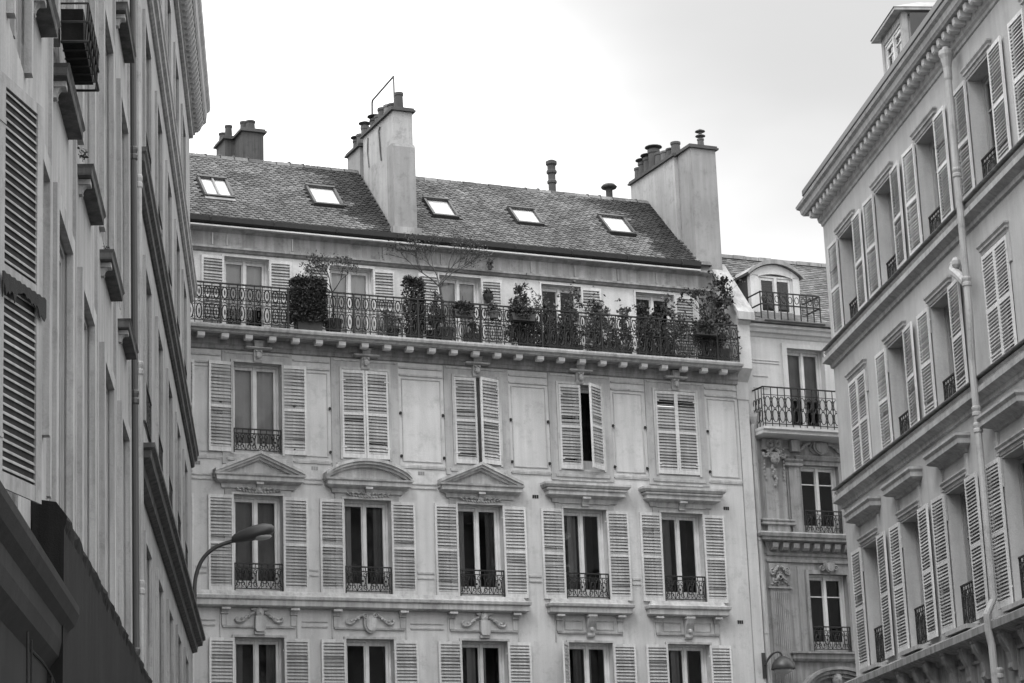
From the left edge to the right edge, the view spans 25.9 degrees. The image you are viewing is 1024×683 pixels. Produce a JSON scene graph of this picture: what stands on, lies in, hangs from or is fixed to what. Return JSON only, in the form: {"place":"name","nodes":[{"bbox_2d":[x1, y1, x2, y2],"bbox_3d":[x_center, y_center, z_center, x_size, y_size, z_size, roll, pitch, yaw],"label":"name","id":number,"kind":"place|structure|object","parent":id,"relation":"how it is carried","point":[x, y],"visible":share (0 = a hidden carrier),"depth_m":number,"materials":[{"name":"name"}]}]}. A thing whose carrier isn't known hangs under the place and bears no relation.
{"place":"outdoors","nodes":[
{"label":"outdoors","id":0,"kind":"place"},
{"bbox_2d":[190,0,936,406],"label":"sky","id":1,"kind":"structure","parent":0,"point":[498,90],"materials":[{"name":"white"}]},
{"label":"pavement","id":2,"kind":"structure","parent":0,"visible":0},
{"bbox_2d":[0,0,152,682],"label":"building","id":3,"kind":"structure","parent":2,"relation":"on","point":[72,588],"depth_m":18.71,"materials":[{"name":"grey paint"}]},
{"bbox_2d":[8,0,21,61],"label":"window","id":4,"kind":"structure","parent":3,"relation":"in","point":[15,24],"depth_m":15.97,"materials":[{"name":"grey paint"}]},
{"bbox_2d":[53,0,64,62],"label":"window","id":5,"kind":"structure","parent":3,"relation":"in","point":[60,56],"depth_m":19.56,"materials":[{"name":"grey glass"}]},
{"bbox_2d":[59,241,64,510],"bbox_3d":[-3.764,0.363,18.261,0.129,2.631,1.280,-1,-14,-6],"label":"window","id":6,"kind":"structure","parent":3,"relation":"in","point":[61,253],"depth_m":18.86,"materials":[{"name":"grey glass"}]},
{"bbox_2d":[60,2,99,91],"bbox_3d":[-3.618,-2.510,18.681,0.242,0.465,1.140,-1,-14,-6],"label":"balcony","id":7,"kind":"object","parent":3,"relation":"attached to","point":[78,40],"visible":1,"depth_m":18.35,"materials":[{"name":"metal"}]},
{"bbox_2d":[78,0,86,163],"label":"window","id":8,"kind":"structure","parent":3,"relation":"in","point":[84,146],"depth_m":21.96,"materials":[{"name":"grey glass"}]},
{"bbox_2d":[77,147,88,159],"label":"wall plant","id":9,"kind":"object","parent":3,"relation":"attached to","point":[84,156],"depth_m":20.37,"materials":[{"name":"grey plant"}]},
{"bbox_2d":[84,317,86,554],"bbox_3d":[-4.010,0.964,20.572,0.129,2.631,1.280,-1,-14,-6],"label":"window","id":10,"kind":"structure","parent":3,"relation":"in","point":[85,325],"depth_m":21.19,"materials":[{"name":"grey paint"}]},
{"bbox_2d":[100,46,106,248],"bbox_3d":[-4.470,-2.188,24.147,0.127,2.501,1.280,-1,-14,-6],"label":"window","id":11,"kind":"structure","parent":3,"relation":"in","point":[103,234],"depth_m":24.78,"materials":[{"name":"grey glass"}]},
{"bbox_2d":[106,387,107,591],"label":"window","id":12,"kind":"structure","parent":3,"relation":"in","point":[106,387],"depth_m":23.80,"materials":[{"name":"grey paint"}]},
{"bbox_2d":[118,161,122,317],"bbox_3d":[-4.740,-1.524,26.699,0.127,2.501,1.280,-1,-14,-6],"label":"window","id":13,"kind":"structure","parent":3,"relation":"in","point":[120,303],"depth_m":27.21,"materials":[{"name":"grey glass"}]},
{"bbox_2d":[123,441,123,599],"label":"window","id":14,"kind":"structure","parent":3,"relation":"in","point":[123,441],"depth_m":26.38,"materials":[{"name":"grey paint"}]},
{"label":"ground","id":15,"kind":"structure","parent":0,"visible":0},
{"bbox_2d":[141,0,210,682],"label":"building","id":16,"kind":"structure","parent":15,"relation":"on","point":[175,103],"depth_m":37.46,"materials":[{"name":"grey paint"}]},
{"bbox_2d":[145,382,151,441],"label":"window","id":17,"kind":"structure","parent":16,"relation":"in","point":[148,400],"depth_m":31.18,"materials":[{"name":"grey glass"}]},
{"bbox_2d":[146,132,150,169],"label":"window","id":18,"kind":"structure","parent":16,"relation":"in","point":[147,145],"depth_m":32.14,"materials":[{"name":"grey glass"}]},
{"bbox_2d":[158,203,162,229],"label":"window","id":19,"kind":"structure","parent":16,"relation":"in","point":[159,215],"depth_m":35.23,"materials":[{"name":"grey glass"}]},
{"bbox_2d":[159,435,162,470],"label":"window","id":20,"kind":"structure","parent":16,"relation":"in","point":[160,444],"depth_m":34.48,"materials":[{"name":"grey glass"}]},
{"bbox_2d":[168,263,171,291],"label":"window","id":21,"kind":"structure","parent":16,"relation":"in","point":[168,263],"depth_m":38.41,"materials":[{"name":"grey glass"}]},
{"bbox_2d":[169,476,172,505],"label":"window","id":22,"kind":"structure","parent":16,"relation":"in","point":[170,485],"depth_m":37.52,"materials":[{"name":"grey paint"}]},
{"bbox_2d":[177,316,179,336],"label":"window","id":23,"kind":"structure","parent":16,"relation":"in","point":[177,316],"depth_m":41.70,"materials":[{"name":"grey glass"}]},
{"bbox_2d":[178,512,180,540],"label":"window","id":24,"kind":"structure","parent":16,"relation":"in","point":[179,521],"depth_m":40.94,"materials":[{"name":"grey glass"}]},
{"bbox_2d":[185,541,187,567],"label":"window","id":25,"kind":"structure","parent":16,"relation":"in","point":[186,550],"depth_m":44.01,"materials":[{"name":"grey paint"}]},
{"bbox_2d":[193,523,273,601],"bbox_3d":[-5.765,4.855,45.910,1.760,2.230,0.420,-1,-14,-6],"label":"street lamp","id":26,"kind":"object","parent":16,"relation":"attached to","point":[263,531],"visible":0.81,"depth_m":46.02,"materials":[{"name":"metal"}]},
{"bbox_2d":[190,92,765,682],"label":"apartment building","id":27,"kind":"structure","parent":15,"relation":"on","point":[494,506],"depth_m":52.95,"materials":[{"name":"grey stone"}]},
{"bbox_2d":[224,258,266,326],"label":"window","id":28,"kind":"structure","parent":27,"relation":"in","point":[236,271],"depth_m":52.35,"materials":[{"name":"paint"}]},
{"bbox_2d":[234,364,281,453],"bbox_3d":[-5.850,1.550,50.757,1.150,2.080,0.418,4,-16,-24],"label":"window","id":29,"kind":"structure","parent":27,"relation":"in","point":[256,405],"depth_m":50.91,"materials":[{"name":"glass"}]},
{"bbox_2d":[235,638,280,682],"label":"window","id":30,"kind":"structure","parent":27,"relation":"in","point":[256,660],"depth_m":49.61,"materials":[{"name":"glass"}]},
{"bbox_2d":[234,496,282,590],"bbox_3d":[-5.739,4.541,49.991,1.150,2.160,0.418,4,-16,-24],"label":"window","id":31,"kind":"structure","parent":27,"relation":"in","point":[257,564],"depth_m":50.14,"materials":[{"name":"glass"}]},
{"bbox_2d":[287,274,328,330],"bbox_3d":[-4.691,-0.862,51.288,0.959,1.328,0.593,4,-16,-24],"label":"clipped shrub","id":32,"kind":"object","parent":27,"relation":"on","point":[308,288],"visible":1,"depth_m":51.11,"materials":[{"name":"black plant"}]},
{"bbox_2d":[296,250,360,331],"bbox_3d":[-4.297,-1.113,51.853,1.198,2.066,1.354,-13,-18,37],"label":"potted tree","id":33,"kind":"object","parent":27,"relation":"on","point":[316,262],"visible":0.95,"depth_m":51.81,"materials":[{"name":"grey plant"}]},
{"bbox_2d":[330,268,371,334],"bbox_3d":[-3.904,-0.745,53.212,1.100,2.000,0.189,4,-16,-24],"label":"window","id":34,"kind":"structure","parent":27,"relation":"in","point":[360,283],"depth_m":53.36,"materials":[{"name":"glass"}]},
{"bbox_2d":[344,501,391,593],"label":"window","id":35,"kind":"structure","parent":27,"relation":"in","point":[367,567],"depth_m":51.29,"materials":[{"name":"glass"}]},
{"bbox_2d":[346,640,390,682],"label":"window","id":36,"kind":"structure","parent":27,"relation":"in","point":[368,661],"depth_m":51.43,"materials":[{"name":"glass"}]},
{"bbox_2d":[371,75,394,113],"bbox_3d":[-3.236,-5.915,55.953,0.052,1.043,1.628,4,-16,-24],"label":"antenna frame","id":37,"kind":"object","parent":27,"relation":"on","point":[383,87],"visible":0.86,"depth_m":55.78,"materials":[{"name":"metal"}]},
{"bbox_2d":[377,312,401,336],"bbox_3d":[-2.894,-0.321,52.719,0.470,0.860,0.440,4,-16,-24],"label":"garden chair","id":38,"kind":"object","parent":27,"relation":"on","point":[382,328],"visible":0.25,"depth_m":52.79,"materials":[{"name":"metal"}]},
{"bbox_2d":[381,309,401,336],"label":"potted plant","id":39,"kind":"object","parent":27,"relation":"on","point":[390,329],"visible":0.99,"depth_m":52.23,"materials":[{"name":"black plant"}]},
{"bbox_2d":[400,274,425,337],"bbox_3d":[-2.308,-0.782,52.581,0.629,1.643,0.515,4,-16,-24],"label":"column conifer","id":40,"kind":"object","parent":27,"relation":"on","point":[414,284],"depth_m":52.52,"materials":[{"name":"plant"}]},
{"bbox_2d":[425,290,443,339],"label":"leafy bush","id":41,"kind":"object","parent":27,"relation":"on","point":[437,297],"visible":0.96,"depth_m":52.72,"materials":[{"name":"black plant"}]},
{"bbox_2d":[382,226,494,340],"bbox_3d":[-1.803,-1.305,53.396,2.783,3.023,1.684,4,-16,-24],"label":"potted tree","id":42,"kind":"object","parent":27,"relation":"on","point":[475,256],"visible":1,"depth_m":53.39,"materials":[{"name":"grey plant"}]},
{"bbox_2d":[439,277,478,340],"bbox_3d":[-1.336,-0.552,54.339,1.100,2.000,0.189,4,-16,-24],"label":"window","id":43,"kind":"structure","parent":27,"relation":"in","point":[453,289],"depth_m":54.49,"materials":[{"name":"glass"}]},
{"bbox_2d":[451,296,475,318],"bbox_3d":[-1.153,-0.825,52.660,0.607,0.532,0.449,-3,-14,3],"label":"railing planter","id":44,"kind":"object","parent":27,"relation":"hanging from","point":[461,309],"visible":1,"depth_m":52.56,"materials":[{"name":"metal"}]},
{"bbox_2d":[462,320,479,342],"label":"potted plant","id":45,"kind":"object","parent":27,"relation":"on","point":[476,334],"visible":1,"depth_m":52.90,"materials":[{"name":"black plant"}]},
{"bbox_2d":[458,506,504,596],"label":"window","id":46,"kind":"structure","parent":27,"relation":"in","point":[479,536],"depth_m":52.43,"materials":[{"name":"glass"}]},
{"bbox_2d":[462,642,504,682],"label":"window","id":47,"kind":"structure","parent":27,"relation":"in","point":[483,662],"depth_m":51.78,"materials":[{"name":"glass"}]},
{"bbox_2d":[482,288,493,303],"bbox_3d":[-0.578,-1.115,54.396,0.314,0.400,0.266,4,-16,-24],"label":"wall planter","id":48,"kind":"object","parent":27,"relation":"attached to","point":[488,294],"visible":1,"depth_m":54.32,"materials":[{"name":"grey plant"}]},
{"bbox_2d":[486,258,493,269],"bbox_3d":[-0.537,-1.899,54.548,0.214,0.292,0.201,9,-18,-38],"label":"wall planter","id":49,"kind":"object","parent":27,"relation":"attached to","point":[490,266],"visible":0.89,"depth_m":54.51,"materials":[{"name":"grey plant"}]},
{"bbox_2d":[487,303,500,318],"bbox_3d":[-0.445,-0.813,53.019,0.342,0.545,0.297,-4,-14,7],"label":"railing planter","id":50,"kind":"object","parent":27,"relation":"hanging from","point":[493,311],"visible":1,"depth_m":52.92,"materials":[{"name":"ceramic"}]},
{"bbox_2d":[507,273,531,345],"bbox_3d":[0.200,-0.662,54.467,0.711,2.166,0.406,4,-16,-24],"label":"potted plant","id":51,"kind":"object","parent":27,"relation":"on","point":[519,288],"visible":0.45,"depth_m":54.58,"materials":[{"name":"black plant"}]},
{"bbox_2d":[503,321,540,346],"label":"potted plant","id":52,"kind":"object","parent":27,"relation":"on","point":[522,332],"visible":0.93,"depth_m":53.53,"materials":[{"name":"black plant"}]},
{"bbox_2d":[508,302,536,322],"bbox_3d":[0.237,-0.739,53.252,0.750,0.545,0.434,4,-16,-24],"label":"railing planter","id":53,"kind":"object","parent":27,"relation":"hanging from","point":[519,313],"visible":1,"depth_m":53.18,"materials":[{"name":"metal"}]},
{"bbox_2d":[530,290,549,346],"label":"potted plant","id":54,"kind":"object","parent":27,"relation":"on","point":[539,306],"visible":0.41,"depth_m":54.26,"materials":[{"name":"black plant"}]},
{"bbox_2d":[544,328,575,349],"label":"trough plant","id":55,"kind":"object","parent":27,"relation":"on","point":[561,341],"visible":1,"depth_m":53.75,"materials":[{"name":"black plant"}]},
{"bbox_2d":[541,286,578,344],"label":"window","id":56,"kind":"structure","parent":27,"relation":"in","point":[552,292],"depth_m":56.44,"materials":[{"name":"glass"}]},
{"bbox_2d":[553,290,576,339],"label":"potted plant","id":57,"kind":"object","parent":27,"relation":"on","point":[567,308],"visible":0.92,"depth_m":54.20,"materials":[{"name":"black plant"}]},
{"bbox_2d":[519,288,621,352],"bbox_3d":[1.426,-0.493,53.866,2.853,1.494,0.411,5,-16,-26],"label":"climbing plant","id":58,"kind":"object","parent":27,"relation":"attached to","point":[552,312],"visible":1,"depth_m":53.78,"materials":[{"name":"black plant"}]},
{"bbox_2d":[566,280,585,349],"bbox_3d":[1.537,-0.552,54.617,0.622,1.929,0.417,4,-16,-24],"label":"potted plant","id":59,"kind":"object","parent":27,"relation":"on","point":[578,296],"visible":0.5,"depth_m":54.67,"materials":[{"name":"black plant"}]},
{"bbox_2d":[560,387,599,469],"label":"window","id":60,"kind":"structure","parent":27,"relation":"in","point":[585,404],"depth_m":55.25,"materials":[{"name":"glass"}]},
{"bbox_2d":[564,510,609,599],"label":"window","id":61,"kind":"structure","parent":27,"relation":"in","point":[583,530],"depth_m":53.49,"materials":[{"name":"glass"}]},
{"bbox_2d":[569,644,609,682],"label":"window","id":62,"kind":"structure","parent":27,"relation":"in","point":[589,663],"depth_m":52.86,"materials":[{"name":"glass"}]},
{"bbox_2d":[583,286,605,350],"bbox_3d":[2.039,-0.504,54.696,0.668,1.838,0.500,4,-16,-24],"label":"potted plant","id":63,"kind":"object","parent":27,"relation":"on","point":[597,307],"visible":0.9,"depth_m":54.72,"materials":[{"name":"black plant"}]},
{"bbox_2d":[592,338,623,352],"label":"trough plant","id":64,"kind":"object","parent":27,"relation":"on","point":[612,344],"visible":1,"depth_m":54.28,"materials":[{"name":"black plant"}]},
{"bbox_2d":[601,306,617,339],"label":"potted plant","id":65,"kind":"object","parent":27,"relation":"on","point":[606,310],"visible":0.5,"depth_m":54.96,"materials":[{"name":"grey plant"}]},
{"bbox_2d":[616,298,635,353],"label":"potted plant","id":66,"kind":"object","parent":27,"relation":"on","point":[623,311],"visible":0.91,"depth_m":54.91,"materials":[{"name":"black plant"}]},
{"bbox_2d":[633,300,649,354],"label":"potted plant","id":67,"kind":"object","parent":27,"relation":"on","point":[640,313],"visible":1,"depth_m":55.01,"materials":[{"name":"black plant"}]},
{"bbox_2d":[636,294,672,351],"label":"window","id":68,"kind":"structure","parent":27,"relation":"in","point":[649,300],"depth_m":56.74,"materials":[{"name":"glass"}]},
{"bbox_2d":[646,304,663,355],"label":"potted plant","id":69,"kind":"object","parent":27,"relation":"on","point":[657,314],"visible":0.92,"depth_m":55.15,"materials":[{"name":"black plant"}]},
{"bbox_2d":[657,290,678,356],"bbox_3d":[3.873,-0.431,55.553,0.588,1.990,0.403,4,-16,-24],"label":"potted plant","id":70,"kind":"object","parent":27,"relation":"on","point":[668,311],"visible":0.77,"depth_m":55.57,"materials":[{"name":"black plant"}]},
{"bbox_2d":[668,299,684,357],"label":"potted plant","id":71,"kind":"object","parent":27,"relation":"on","point":[674,317],"visible":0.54,"depth_m":56.01,"materials":[{"name":"black plant"}]},
{"bbox_2d":[661,514,706,601],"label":"window","id":72,"kind":"structure","parent":27,"relation":"in","point":[680,533],"depth_m":54.53,"materials":[{"name":"glass"}]},
{"bbox_2d":[668,645,706,682],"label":"window","id":73,"kind":"structure","parent":27,"relation":"in","point":[687,663],"depth_m":53.91,"materials":[{"name":"glass"}]},
{"bbox_2d":[636,306,741,359],"bbox_3d":[4.386,-0.246,55.168,2.986,1.506,0.400,4,-16,-24],"label":"climbing plant","id":74,"kind":"object","parent":27,"relation":"attached to","point":[650,316],"visible":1,"depth_m":54.99,"materials":[{"name":"black plant"}]},
{"bbox_2d":[691,318,715,359],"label":"potted plant","id":75,"kind":"object","parent":27,"relation":"on","point":[700,338],"visible":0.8,"depth_m":55.59,"materials":[{"name":"black plant"}]},
{"bbox_2d":[690,319,718,336],"bbox_3d":[4.771,-0.389,55.259,0.790,0.557,0.398,4,-16,-24],"label":"railing planter","id":76,"kind":"object","parent":27,"relation":"hanging from","point":[705,328],"visible":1,"depth_m":55.16,"materials":[{"name":"metal"}]},
{"bbox_2d":[678,270,744,360],"bbox_3d":[5.006,-0.536,56.226,1.307,2.446,1.422,-14,-18,38],"label":"tall shrub","id":77,"kind":"object","parent":27,"relation":"on","point":[717,301],"visible":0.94,"depth_m":56.08,"materials":[{"name":"black plant"}]},
{"bbox_2d":[761,651,795,678],"bbox_3d":[6.526,7.840,54.228,0.720,0.647,0.635,4,-16,-24],"label":"wall lamp","id":78,"kind":"object","parent":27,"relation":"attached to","point":[782,664],"visible":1,"depth_m":54.09,"materials":[{"name":"metal"}]},
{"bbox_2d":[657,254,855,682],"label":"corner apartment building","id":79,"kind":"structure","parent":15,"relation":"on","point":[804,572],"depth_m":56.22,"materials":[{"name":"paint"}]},
{"bbox_2d":[735,275,793,313],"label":"window","id":80,"kind":"structure","parent":79,"relation":"in","point":[763,281],"depth_m":58.06,"materials":[{"name":"paint"}]},
{"bbox_2d":[787,350,824,428],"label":"window","id":81,"kind":"structure","parent":79,"relation":"in","point":[804,370],"depth_m":57.38,"materials":[{"name":"paint"}]},
{"bbox_2d":[800,466,842,533],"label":"window","id":82,"kind":"structure","parent":79,"relation":"in","point":[821,515],"depth_m":56.84,"materials":[{"name":"glass"}]},
{"bbox_2d":[809,575,851,651],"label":"window","id":83,"kind":"structure","parent":79,"relation":"in","point":[830,631],"depth_m":56.11,"materials":[{"name":"glass"}]},
{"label":"pavement","id":84,"kind":"structure","parent":0,"visible":0},
{"bbox_2d":[795,0,1023,682],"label":"terrace building","id":85,"kind":"structure","parent":84,"relation":"on","point":[912,201],"depth_m":42.61,"materials":[{"name":"stone"}]},
{"bbox_2d":[849,236,860,318],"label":"window","id":86,"kind":"structure","parent":85,"relation":"in","point":[855,307],"depth_m":49.49,"materials":[{"name":"grey paint"}]},
{"bbox_2d":[874,548,887,662],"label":"window","id":87,"kind":"structure","parent":85,"relation":"in","point":[879,638],"depth_m":47.47,"materials":[{"name":"grey paint"}]},
{"bbox_2d":[886,187,899,278],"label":"window","id":88,"kind":"structure","parent":85,"relation":"in","point":[890,269],"depth_m":46.48,"materials":[{"name":"grey glass"}]},
{"bbox_2d":[898,346,912,435],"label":"window","id":89,"kind":"structure","parent":85,"relation":"in","point":[906,424],"depth_m":45.64,"materials":[{"name":"grey glass"}]},
{"bbox_2d":[885,12,927,69],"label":"window","id":90,"kind":"structure","parent":85,"relation":"in","point":[916,19],"depth_m":46.72,"materials":[{"name":"paint"}]},
{"bbox_2d":[914,521,930,643],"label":"window","id":91,"kind":"structure","parent":85,"relation":"in","point":[923,637],"depth_m":44.53,"materials":[{"name":"grey paint"}]},
{"bbox_2d":[928,135,943,233],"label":"window","id":92,"kind":"structure","parent":85,"relation":"in","point":[936,222],"depth_m":43.44,"materials":[{"name":"grey glass"}]},
{"bbox_2d":[960,491,979,623],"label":"window","id":93,"kind":"structure","parent":85,"relation":"in","point":[970,597],"depth_m":41.55,"materials":[{"name":"grey paint"}]},
{"bbox_2d":[942,279,1017,400],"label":"window","id":94,"kind":"structure","parent":85,"relation":"in","point":[951,378],"depth_m":42.53,"materials":[{"name":"grey glass"}]},
{"bbox_2d":[981,69,999,177],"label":"window","id":95,"kind":"structure","parent":85,"relation":"in","point":[992,159],"depth_m":40.20,"materials":[{"name":"grey glass"}]},
{"bbox_2d":[1017,454,1023,598],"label":"window","id":96,"kind":"structure","parent":85,"relation":"in","point":[1020,459],"depth_m":38.54,"materials":[{"name":"grey paint"}]}
]}

